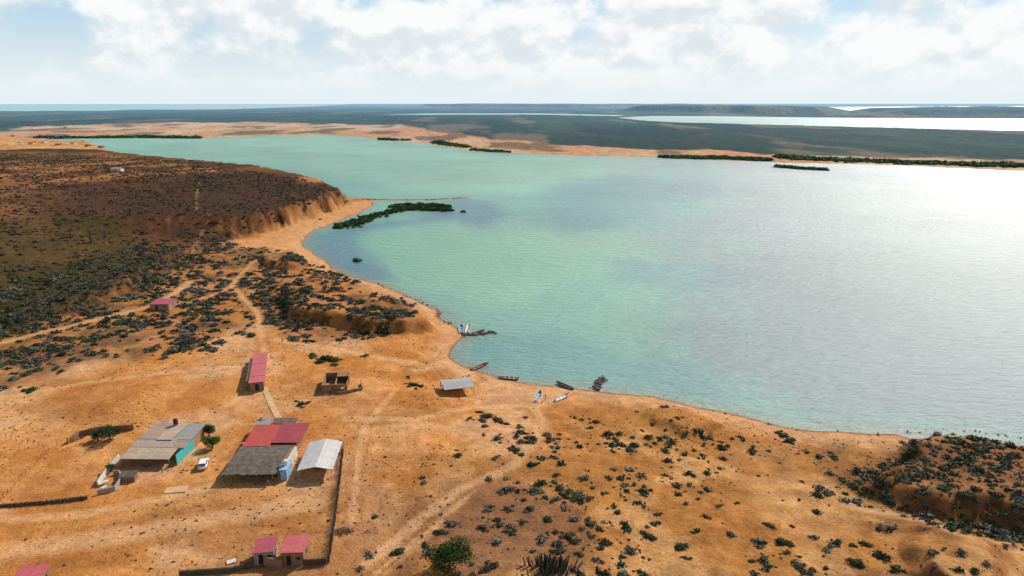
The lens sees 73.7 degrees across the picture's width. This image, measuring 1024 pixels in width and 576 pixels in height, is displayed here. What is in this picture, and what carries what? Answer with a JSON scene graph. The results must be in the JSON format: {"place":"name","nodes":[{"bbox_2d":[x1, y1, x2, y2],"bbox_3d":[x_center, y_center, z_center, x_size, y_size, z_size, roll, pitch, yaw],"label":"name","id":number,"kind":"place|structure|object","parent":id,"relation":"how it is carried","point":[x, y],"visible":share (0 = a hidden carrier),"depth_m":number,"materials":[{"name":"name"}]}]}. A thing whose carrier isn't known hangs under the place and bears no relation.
{"place":"outdoors","nodes":[
{"label":"outdoors","id":0,"kind":"place"},
{"bbox_2d":[33,134,202,138],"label":"mangrove shore","id":1,"kind":"structure","parent":0,"point":[120,136],"depth_m":1673.02,"materials":[{"name":"green plant"}]},
{"bbox_2d":[139,422,172,438],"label":"roof","id":2,"kind":"structure","parent":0,"point":[156,430],"depth_m":166.49,"materials":[{"name":"metal"}]},
{"bbox_2d":[173,418,177,424],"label":"water tank","id":3,"kind":"object","parent":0,"point":[175,421],"visible":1,"depth_m":168.56,"materials":[{"name":"black plastic"}]},
{"bbox_2d":[170,440,190,447],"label":"roof","id":4,"kind":"structure","parent":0,"point":[180,443],"depth_m":160.68,"materials":[{"name":"beige metal"}]},
{"bbox_2d":[0,103,1023,575],"bbox_3d":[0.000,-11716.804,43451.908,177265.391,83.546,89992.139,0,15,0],"label":"ground","id":5,"kind":"structure","parent":0,"point":[186,389],"depth_m":179.03,"materials":[{"name":"orange sand"}]},
{"bbox_2d":[2,442,56,496],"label":"post fence","id":6,"kind":"object","parent":5,"relation":"on","point":[25,471],"visible":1,"depth_m":151.41,"materials":[{"name":"brown wood"}]},
{"bbox_2d":[14,564,50,575],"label":"pink roof outhouse","id":7,"kind":"structure","parent":5,"relation":"on","point":[35,570],"depth_m":117.02,"materials":[{"name":"metal"}]},
{"bbox_2d":[0,495,86,506],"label":"brush fence","id":8,"kind":"object","parent":5,"relation":"on","point":[39,502],"visible":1,"depth_m":141.18,"materials":[{"name":"brown wood"}]},
{"bbox_2d":[0,495,87,506],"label":"mud wall","id":9,"kind":"structure","parent":5,"relation":"on","point":[27,502],"depth_m":141.39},
{"bbox_2d":[89,430,102,440],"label":"yard tree","id":10,"kind":"object","parent":5,"relation":"on","point":[94,436],"visible":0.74,"depth_m":167.60,"materials":[{"name":"green plant"}]},
{"bbox_2d":[66,424,133,443],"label":"mud wall","id":11,"kind":"structure","parent":5,"relation":"on","point":[121,427],"depth_m":172.22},
{"bbox_2d":[67,423,133,443],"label":"brush fence","id":12,"kind":"object","parent":5,"relation":"on","point":[88,434],"visible":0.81,"depth_m":169.95,"materials":[{"name":"brown wood"}]},
{"bbox_2d":[95,424,120,439],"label":"yard tree","id":13,"kind":"object","parent":5,"relation":"on","point":[108,432],"visible":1,"depth_m":167.59,"materials":[{"name":"green plant"}]},
{"bbox_2d":[96,454,119,486],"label":"yard wall","id":14,"kind":"structure","parent":5,"relation":"on","point":[105,472],"depth_m":152.66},
{"bbox_2d":[97,470,121,494],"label":"yard wall","id":15,"kind":"structure","parent":5,"relation":"on","point":[110,489],"depth_m":145.80,"materials":[{"name":"concrete"}]},
{"bbox_2d":[104,463,115,471],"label":"yard tree","id":16,"kind":"object","parent":5,"relation":"on","point":[111,466],"visible":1,"depth_m":153.61,"materials":[{"name":"green plant"}]},
{"bbox_2d":[111,168,123,171],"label":"walls","id":17,"kind":"structure","parent":5,"relation":"on","point":[120,170],"depth_m":709.48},
{"bbox_2d":[118,470,138,482],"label":"outdoor kitchen","id":18,"kind":"object","parent":5,"relation":"on","point":[129,476],"visible":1,"depth_m":149.66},
{"bbox_2d":[122,459,169,467],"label":"posts","id":19,"kind":"object","parent":5,"relation":"on","point":[141,463],"visible":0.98,"depth_m":155.94,"materials":[{"name":"brown wood"}]},
{"bbox_2d":[120,447,177,459],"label":"porch roof","id":20,"kind":"structure","parent":19,"relation":"on","point":[158,453],"depth_m":157.41,"materials":[{"name":"beige metal"}]},
{"bbox_2d":[131,439,176,447],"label":"roof centre strip","id":21,"kind":"object","parent":20,"relation":"on","point":[152,443],"visible":1,"depth_m":161.04,"materials":[{"name":"beige metal"}]},
{"bbox_2d":[150,298,176,309],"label":"pink hut","id":22,"kind":"object","parent":5,"relation":"on","point":[163,304],"visible":0.99,"depth_m":275.27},
{"bbox_2d":[0,153,348,322],"bbox_3d":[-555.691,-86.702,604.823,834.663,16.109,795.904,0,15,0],"label":"plateau scrub","id":23,"kind":"object","parent":5,"relation":"on","point":[128,210],"visible":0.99,"depth_m":540.13,"materials":[{"name":"green plant"}]},
{"bbox_2d":[163,486,188,493],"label":"concrete slab","id":24,"kind":"structure","parent":5,"relation":"on","point":[176,489],"depth_m":146.66,"materials":[{"name":"beige concrete"}]},
{"bbox_2d":[175,438,194,464],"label":"teal wall","id":25,"kind":"structure","parent":5,"relation":"on","point":[181,454],"depth_m":160.25,"materials":[{"name":"paint"}]},
{"bbox_2d":[171,428,204,457],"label":"walls","id":26,"kind":"structure","parent":5,"relation":"on","point":[199,437],"depth_m":166.86,"materials":[{"name":"brown paint"}]},
{"bbox_2d":[156,423,187,439],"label":"roof","id":27,"kind":"structure","parent":26,"relation":"on","point":[171,432],"depth_m":165.51,"materials":[{"name":"beige metal"}]},
{"bbox_2d":[174,423,206,439],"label":"roof","id":28,"kind":"structure","parent":26,"relation":"on","point":[189,431],"depth_m":166.25,"materials":[{"name":"grey metal"}]},
{"bbox_2d":[198,458,208,469],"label":"parked car","id":29,"kind":"object","parent":5,"relation":"on","point":[203,463],"visible":1,"depth_m":154.74,"materials":[{"name":"white paint"}]},
{"bbox_2d":[202,424,215,436],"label":"yard tree","id":30,"kind":"object","parent":5,"relation":"on","point":[210,429],"visible":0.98,"depth_m":170.33,"materials":[{"name":"green plant"}]},
{"bbox_2d":[0,232,418,390],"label":"desert scrub","id":31,"kind":"object","parent":5,"relation":"on","point":[50,348],"visible":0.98,"depth_m":276.43,"materials":[{"name":"green plant"}]},
{"bbox_2d":[202,436,220,448],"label":"yard tree","id":32,"kind":"object","parent":5,"relation":"on","point":[212,440],"visible":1,"depth_m":163.72,"materials":[{"name":"green plant"}]},
{"bbox_2d":[179,561,252,575],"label":"wall","id":33,"kind":"structure","parent":5,"relation":"on","point":[226,570],"depth_m":120.69,"materials":[{"name":"brown soil"}]},
{"bbox_2d":[226,558,235,564],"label":"white tarp","id":34,"kind":"object","parent":5,"relation":"on","point":[231,561],"visible":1,"depth_m":123.83,"materials":[{"name":"white fabric"}]},
{"bbox_2d":[223,473,274,482],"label":"posts","id":35,"kind":"object","parent":5,"relation":"on","point":[248,478],"visible":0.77,"depth_m":149.24,"materials":[{"name":"brown wood"}]},
{"bbox_2d":[221,446,290,475],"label":"thatch roof","id":36,"kind":"structure","parent":35,"relation":"on","point":[255,460],"depth_m":153.44,"materials":[{"name":"grey plant"}]},
{"bbox_2d":[246,352,267,391],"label":"pink roof hut","id":37,"kind":"object","parent":5,"relation":"on","point":[256,375],"visible":0.98,"depth_m":205.44,"materials":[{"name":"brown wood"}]},
{"bbox_2d":[252,537,277,564],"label":"pink roof outhouse","id":38,"kind":"structure","parent":5,"relation":"on","point":[266,547],"depth_m":123.99,"materials":[{"name":"metal"}]},
{"bbox_2d":[258,549,275,563],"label":"door and windows","id":39,"kind":"structure","parent":38,"relation":"in","point":[260,557],"depth_m":123.30,"materials":[{"name":"black wood"}]},
{"bbox_2d":[263,386,281,417],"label":"footpath","id":40,"kind":"structure","parent":5,"relation":"on","point":[271,404],"depth_m":190.01,"materials":[{"name":"beige sand"}]},
{"bbox_2d":[263,555,282,568],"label":"mud wall","id":41,"kind":"structure","parent":5,"relation":"on","point":[273,562],"depth_m":122.36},
{"bbox_2d":[253,428,305,479],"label":"walls","id":42,"kind":"structure","parent":5,"relation":"on","point":[293,445],"depth_m":161.07,"materials":[{"name":"brown paint"}]},
{"bbox_2d":[243,424,280,446],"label":"red roof","id":43,"kind":"structure","parent":42,"relation":"on","point":[261,435],"depth_m":164.47,"materials":[{"name":"red metal"}]},
{"bbox_2d":[271,423,309,442],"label":"crimson roof","id":44,"kind":"structure","parent":42,"relation":"on","point":[290,432],"depth_m":165.39,"materials":[{"name":"red metal"}]},
{"bbox_2d":[279,460,292,479],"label":"blue tank tower","id":45,"kind":"structure","parent":5,"relation":"on","point":[285,472],"depth_m":150.89,"materials":[{"name":"paint"}]},
{"bbox_2d":[282,459,287,465],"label":"white water tank","id":46,"kind":"object","parent":45,"relation":"on","point":[284,462],"visible":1,"depth_m":151.45,"materials":[{"name":"white plastic"}]},
{"bbox_2d":[287,446,297,462],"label":"white side wall","id":47,"kind":"structure","parent":5,"relation":"on","point":[293,455],"depth_m":158.36,"materials":[{"name":"white paint"}]},
{"bbox_2d":[279,535,309,565],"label":"pink roof outhouse","id":48,"kind":"structure","parent":5,"relation":"on","point":[294,549],"depth_m":123.17,"materials":[{"name":"metal"}]},
{"bbox_2d":[286,549,306,564],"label":"door and windows","id":49,"kind":"structure","parent":48,"relation":"in","point":[288,558],"depth_m":122.73,"materials":[{"name":"black wood"}]},
{"bbox_2d":[304,558,326,565],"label":"mud wall","id":50,"kind":"structure","parent":5,"relation":"on","point":[312,561],"depth_m":122.83,"materials":[{"name":"brown soil"}]},
{"bbox_2d":[297,438,341,479],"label":"white roof shelter","id":51,"kind":"object","parent":5,"relation":"on","point":[320,454],"visible":1,"depth_m":155.48,"materials":[{"name":"metal"}]},
{"bbox_2d":[321,371,349,392],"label":"roofless brick house","id":52,"kind":"structure","parent":5,"relation":"on","point":[336,377],"depth_m":203.59,"materials":[{"name":"brown brick"}]},
{"bbox_2d":[327,444,343,564],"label":"brush fence","id":53,"kind":"object","parent":5,"relation":"on","point":[335,508],"visible":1,"depth_m":138.68,"materials":[{"name":"brown wood"}]},
{"bbox_2d":[329,525,355,537],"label":"firewood pile","id":54,"kind":"object","parent":5,"relation":"on","point":[345,529],"visible":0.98,"depth_m":132.30,"materials":[{"name":"brown wood"}]},
{"bbox_2d":[329,382,362,393],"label":"mud wall","id":55,"kind":"structure","parent":5,"relation":"on","point":[347,391],"depth_m":197.79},
{"bbox_2d":[352,257,361,262],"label":"mangrove shrub","id":56,"kind":"object","parent":5,"relation":"on","point":[356,259],"visible":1,"depth_m":370.39,"materials":[{"name":"green plant"}]},
{"bbox_2d":[378,137,398,140],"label":"mangrove island","id":57,"kind":"structure","parent":5,"relation":"on","point":[392,139],"depth_m":1578.26,"materials":[{"name":"green plant"}]},
{"bbox_2d":[332,206,454,228],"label":"mangrove thicket","id":58,"kind":"object","parent":5,"relation":"on","point":[362,219],"visible":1,"depth_m":516.30,"materials":[{"name":"green plant"}]},
{"bbox_2d":[362,279,451,323],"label":"shore rocks","id":59,"kind":"object","parent":5,"relation":"on","point":[422,302],"visible":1,"depth_m":289.27,"materials":[{"name":"stone"}]},
{"bbox_2d":[362,197,458,199],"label":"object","id":60,"kind":"object","parent":5,"relation":"on","point":[408,199],"visible":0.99,"depth_m":607.69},
{"bbox_2d":[388,202,451,207],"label":"mangrove thicket","id":61,"kind":"object","parent":5,"relation":"on","point":[419,204],"visible":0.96,"depth_m":565.68,"materials":[{"name":"green plant"}]},
{"bbox_2d":[423,535,474,573],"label":"mesquite tree","id":62,"kind":"object","parent":5,"relation":"on","point":[450,555],"visible":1,"depth_m":120.48,"materials":[{"name":"green plant"}]},
{"bbox_2d":[430,140,471,147],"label":"mangrove island","id":63,"kind":"structure","parent":5,"relation":"on","point":[446,143],"depth_m":1379.62,"materials":[{"name":"green plant"}]},
{"bbox_2d":[440,377,474,395],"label":"beach palapa","id":64,"kind":"structure","parent":5,"relation":"on","point":[456,384],"depth_m":200.11,"materials":[{"name":"metal"}]},
{"bbox_2d":[469,147,510,152],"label":"mangrove island","id":65,"kind":"structure","parent":5,"relation":"on","point":[488,150],"depth_m":1206.82,"materials":[{"name":"green plant"}]},
{"bbox_2d":[0,327,1021,575],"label":"dry tufts","id":66,"kind":"object","parent":5,"relation":"on","point":[398,467],"visible":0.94,"depth_m":153.61,"materials":[{"name":"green plant"}]},
{"bbox_2d":[6,311,1023,575],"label":"thorn bushes","id":67,"kind":"object","parent":5,"relation":"on","point":[576,497],"visible":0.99,"depth_m":141.67,"materials":[{"name":"green plant"}]},
{"bbox_2d":[533,389,541,402],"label":"fishing boat","id":68,"kind":"object","parent":5,"relation":"on","point":[538,394],"visible":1,"depth_m":197.79,"materials":[{"name":"white paint"}]},
{"bbox_2d":[523,553,582,575],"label":"columnar cactus thicket","id":69,"kind":"object","parent":5,"relation":"on","point":[548,564],"visible":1,"depth_m":120.54,"materials":[{"name":"green plant"}]},
{"bbox_2d":[554,392,569,401],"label":"fishing boat","id":70,"kind":"object","parent":5,"relation":"on","point":[563,396],"visible":1,"depth_m":196.56,"materials":[{"name":"white paint"}]},
{"bbox_2d":[355,405,1023,575],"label":"coastal scrub","id":71,"kind":"object","parent":5,"relation":"on","point":[993,532],"visible":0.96,"depth_m":145.29,"materials":[{"name":"green plant"}]},
{"bbox_2d":[774,164,829,170],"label":"mangrove island","id":72,"kind":"structure","parent":5,"relation":"on","point":[798,167],"depth_m":885.66,"materials":[{"name":"green plant"}]},
{"bbox_2d":[712,410,1021,437],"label":"shore rocks","id":73,"kind":"object","parent":5,"relation":"on","point":[877,433],"visible":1,"depth_m":178.71,"materials":[{"name":"stone"}]},
{"bbox_2d":[0,104,1023,445],"bbox_3d":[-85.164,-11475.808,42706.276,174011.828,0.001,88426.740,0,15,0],"label":"lagoon water","id":74,"kind":"structure","parent":0,"point":[860,298],"depth_m":361.65,"materials":[{"name":"teal liquid"}]},
{"bbox_2d":[458,323,463,333],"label":"fishing boat","id":75,"kind":"object","parent":74,"relation":"on","point":[461,328],"visible":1,"depth_m":259.47,"materials":[{"name":"white paint"}]},
{"bbox_2d":[461,330,496,335],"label":"rock jetty","id":76,"kind":"object","parent":74,"relation":"in","point":[480,333],"visible":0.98,"depth_m":253.74,"materials":[{"name":"grey stone"}]},
{"bbox_2d":[470,362,488,370],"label":"rowing boat","id":77,"kind":"object","parent":74,"relation":"on","point":[480,366],"visible":1,"depth_m":222.20,"materials":[{"name":"red paint"}]},
{"bbox_2d":[498,376,518,379],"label":"rowing boat","id":78,"kind":"object","parent":74,"relation":"on","point":[509,377],"visible":1,"depth_m":212.69,"materials":[{"name":"grey paint"}]},
{"bbox_2d":[556,381,573,389],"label":"rowing boat","id":79,"kind":"object","parent":74,"relation":"on","point":[564,385],"visible":1,"depth_m":206.80,"materials":[{"name":"grey paint"}]},
{"bbox_2d":[589,375,607,391],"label":"rock jetty","id":80,"kind":"object","parent":74,"relation":"in","point":[599,380],"visible":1,"depth_m":208.81,"materials":[{"name":"grey stone"}]},
{"bbox_2d":[0,0,1023,103],"label":"sky","id":81,"kind":"structure","parent":0,"point":[52,51],"materials":[{"name":"white"}]},
{"bbox_2d":[657,154,773,160],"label":"mangrove shore","id":82,"kind":"structure","parent":0,"point":[716,157],"depth_m":1041.84,"materials":[{"name":"green plant"}]},
{"bbox_2d":[772,153,1023,167],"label":"mangrove shore","id":83,"kind":"structure","parent":0,"point":[1002,163],"depth_m":954.50,"materials":[{"name":"green plant"}]},
{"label":"back rooms","id":84,"kind":"object","parent":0,"visible":0},
{"bbox_2d":[254,418,272,425],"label":"grey roof","id":85,"kind":"structure","parent":84,"relation":"on","point":[265,421],"depth_m":171.92,"materials":[{"name":"grey metal"}]},
{"bbox_2d":[272,418,297,423],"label":"dark back roof","id":86,"kind":"structure","parent":84,"relation":"on","point":[283,420],"depth_m":172.75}
]}

